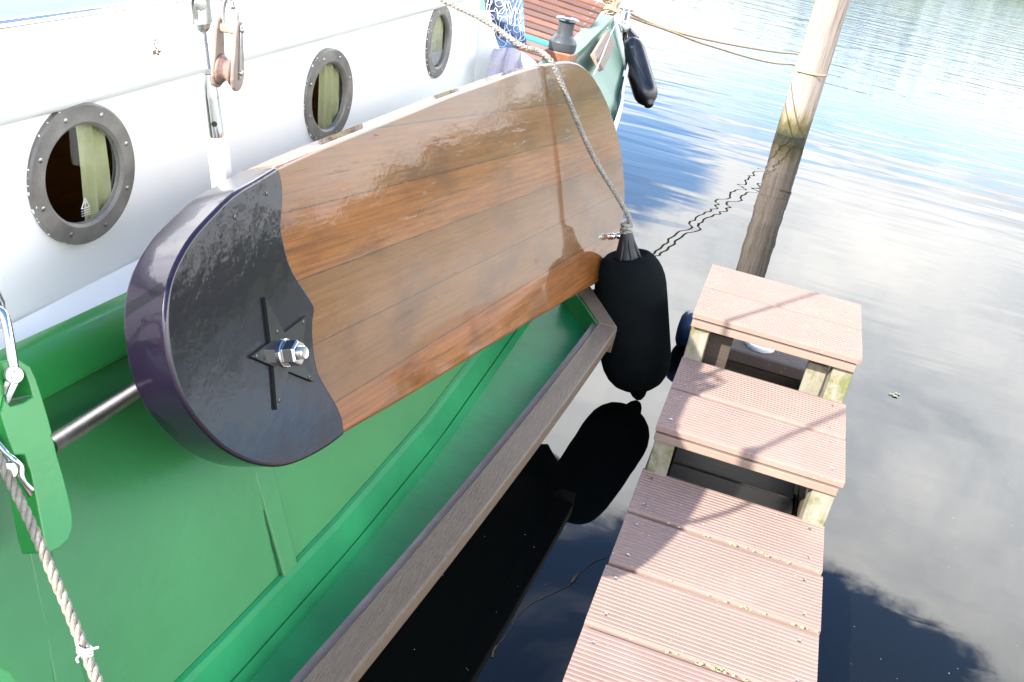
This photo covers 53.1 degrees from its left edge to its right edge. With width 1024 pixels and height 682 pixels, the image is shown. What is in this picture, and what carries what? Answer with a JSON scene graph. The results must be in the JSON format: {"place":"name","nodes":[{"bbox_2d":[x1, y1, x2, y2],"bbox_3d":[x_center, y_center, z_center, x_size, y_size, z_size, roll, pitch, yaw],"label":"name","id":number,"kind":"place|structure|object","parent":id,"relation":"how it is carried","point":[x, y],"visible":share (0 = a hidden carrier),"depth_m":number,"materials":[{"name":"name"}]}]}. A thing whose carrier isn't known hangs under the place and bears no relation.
{"place":"outdoors","nodes":[
{"label":"outdoors","id":0,"kind":"place"},
{"bbox_2d":[358,0,1023,681],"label":"water","id":1,"kind":"structure","parent":0,"point":[888,192],"depth_m":5.86,"materials":[{"name":"blue liquid"}]},
{"bbox_2d":[0,0,628,681],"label":"sailing barge","id":2,"kind":"object","parent":1,"relation":"on","point":[178,562],"visible":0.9,"depth_m":2.22,"materials":[{"name":"green paint"}]},
{"bbox_2d":[0,292,23,403],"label":"bow shackle","id":3,"kind":"object","parent":2,"relation":"on","point":[13,374],"visible":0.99,"depth_m":1.56,"materials":[{"name":"silver metal"}]},
{"bbox_2d":[0,451,102,681],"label":"laid rope","id":4,"kind":"object","parent":2,"relation":"hanging from","point":[84,650],"visible":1,"depth_m":1.50,"materials":[{"name":"white fabric"}]},
{"bbox_2d":[186,0,232,187],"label":"shroud","id":5,"kind":"object","parent":2,"relation":"attached to","point":[217,143],"visible":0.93,"depth_m":2.06,"materials":[{"name":"metal"}]},
{"bbox_2d":[211,0,244,90],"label":"pulley block","id":6,"kind":"object","parent":5,"relation":"hanging from","point":[224,69],"depth_m":1.98,"materials":[{"name":"metal"}]},
{"bbox_2d":[124,61,624,466],"bbox_3d":[-0.053,-0.402,3.112,0.142,0.864,3.150,-2,14,21],"label":"leeboard","id":7,"kind":"object","parent":2,"relation":"attached to","point":[298,304],"visible":0.99,"depth_m":2.33,"materials":[{"name":"brown wood"}]},
{"bbox_2d":[484,0,525,47],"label":"beach towel","id":8,"kind":"object","parent":2,"relation":"hanging from","point":[507,16],"visible":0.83,"depth_m":4.75,"materials":[{"name":"blue fabric"}]},
{"bbox_2d":[486,47,535,77],"bbox_3d":[0.002,-1.206,4.489,0.222,0.147,0.245,9,25,-4],"label":"folded towel","id":9,"kind":"object","parent":2,"relation":"on","point":[504,59],"visible":0.53,"depth_m":4.41,"materials":[{"name":"white fabric"}]},
{"bbox_2d":[438,0,632,234],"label":"fender rope","id":10,"kind":"object","parent":2,"relation":"attached to","point":[626,227],"visible":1,"depth_m":3.66,"materials":[{"name":"beige fabric"}]},
{"bbox_2d":[514,0,604,63],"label":"deck","id":11,"kind":"structure","parent":2,"relation":"on","point":[541,23],"depth_m":6.07,"materials":[{"name":"brown wood"}]},
{"bbox_2d":[542,15,578,62],"bbox_3d":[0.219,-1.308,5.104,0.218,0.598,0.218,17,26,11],"label":"winch","id":12,"kind":"object","parent":2,"relation":"on","point":[562,45],"visible":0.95,"depth_m":4.98,"materials":[{"name":"silver metal"}]},
{"bbox_2d":[590,31,615,71],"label":"fairlead block","id":13,"kind":"structure","parent":2,"relation":"attached to","point":[596,53],"depth_m":5.60,"materials":[{"name":"brown wood"}]},
{"bbox_2d":[593,24,615,74],"bbox_3d":[0.531,-1.664,5.770,0.011,0.012,1.927,13,25,3],"label":"white cord","id":14,"kind":"object","parent":2,"relation":"on","point":[604,50],"visible":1,"depth_m":5.55,"materials":[{"name":"white fabric"}]},
{"bbox_2d":[600,0,621,15],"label":"rope coil","id":15,"kind":"object","parent":2,"relation":"on","point":[613,6],"visible":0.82,"depth_m":6.99,"materials":[{"name":"beige fabric"}]},
{"bbox_2d":[617,5,635,35],"bbox_3d":[0.719,-2.117,6.780,0.172,0.190,0.124,17,26,11],"label":"bollard","id":16,"kind":"object","parent":2,"relation":"attached to","point":[624,25],"visible":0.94,"depth_m":6.74,"materials":[{"name":"silver metal"}]},
{"bbox_2d":[622,28,657,107],"bbox_3d":[0.826,-1.795,6.721,0.162,0.433,0.466,-4,29,-30],"label":"boat fender","id":17,"kind":"object","parent":16,"relation":"hanging from","point":[642,82],"visible":0.97,"depth_m":6.64,"materials":[{"name":"black rubber"}]},
{"bbox_2d":[594,233,670,399],"bbox_3d":[0.501,-0.093,4.214,0.386,0.720,0.307,17,26,11],"label":"boat fender","id":18,"kind":"object","parent":2,"relation":"hanging from","point":[630,288],"visible":0.97,"depth_m":4.09,"materials":[{"name":"rubber"}]},
{"bbox_2d":[491,557,604,656],"bbox_3d":[0.108,0.774,3.085,0.052,0.012,0.646,25,28,27],"label":"twig","id":19,"kind":"object","parent":1,"relation":"on","point":[574,577],"visible":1,"depth_m":3.08,"materials":[{"name":"plant"}]},
{"bbox_2d":[675,310,693,349],"bbox_3d":[0.888,-0.041,4.914,0.192,0.200,0.200,17,26,11],"label":"boat fender","id":20,"kind":"object","parent":1,"relation":"on","point":[684,327],"visible":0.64,"depth_m":4.85,"materials":[{"name":"blue plastic"}]},
{"bbox_2d":[563,339,824,681],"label":"jetty","id":21,"kind":"object","parent":1,"relation":"on","point":[713,570],"visible":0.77,"depth_m":3.05,"materials":[{"name":"wood"}]},
{"bbox_2d":[646,264,862,526],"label":"mooring steps","id":22,"kind":"structure","parent":21,"relation":"on","point":[713,407],"depth_m":3.78,"materials":[{"name":"wood"}]},
{"bbox_2d":[777,0,850,137],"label":"mooring piling","id":23,"kind":"object","parent":1,"relation":"in","point":[822,33],"visible":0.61,"depth_m":9.66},
{"bbox_2d":[630,13,827,76],"bbox_3d":[2.118,-2.476,8.635,0.582,0.562,4.533,23,28,23],"label":"mooring line","id":24,"kind":"object","parent":23,"relation":"attached to","point":[645,21],"visible":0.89,"depth_m":8.24,"materials":[{"name":"beige fabric"}]},
{"bbox_2d":[745,342,774,352],"bbox_3d":[1.162,0.018,4.795,0.140,0.018,0.140,17,26,11],"label":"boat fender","id":25,"kind":"object","parent":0,"point":[757,348],"visible":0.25,"depth_m":4.75,"materials":[{"name":"white paint"}]}
]}

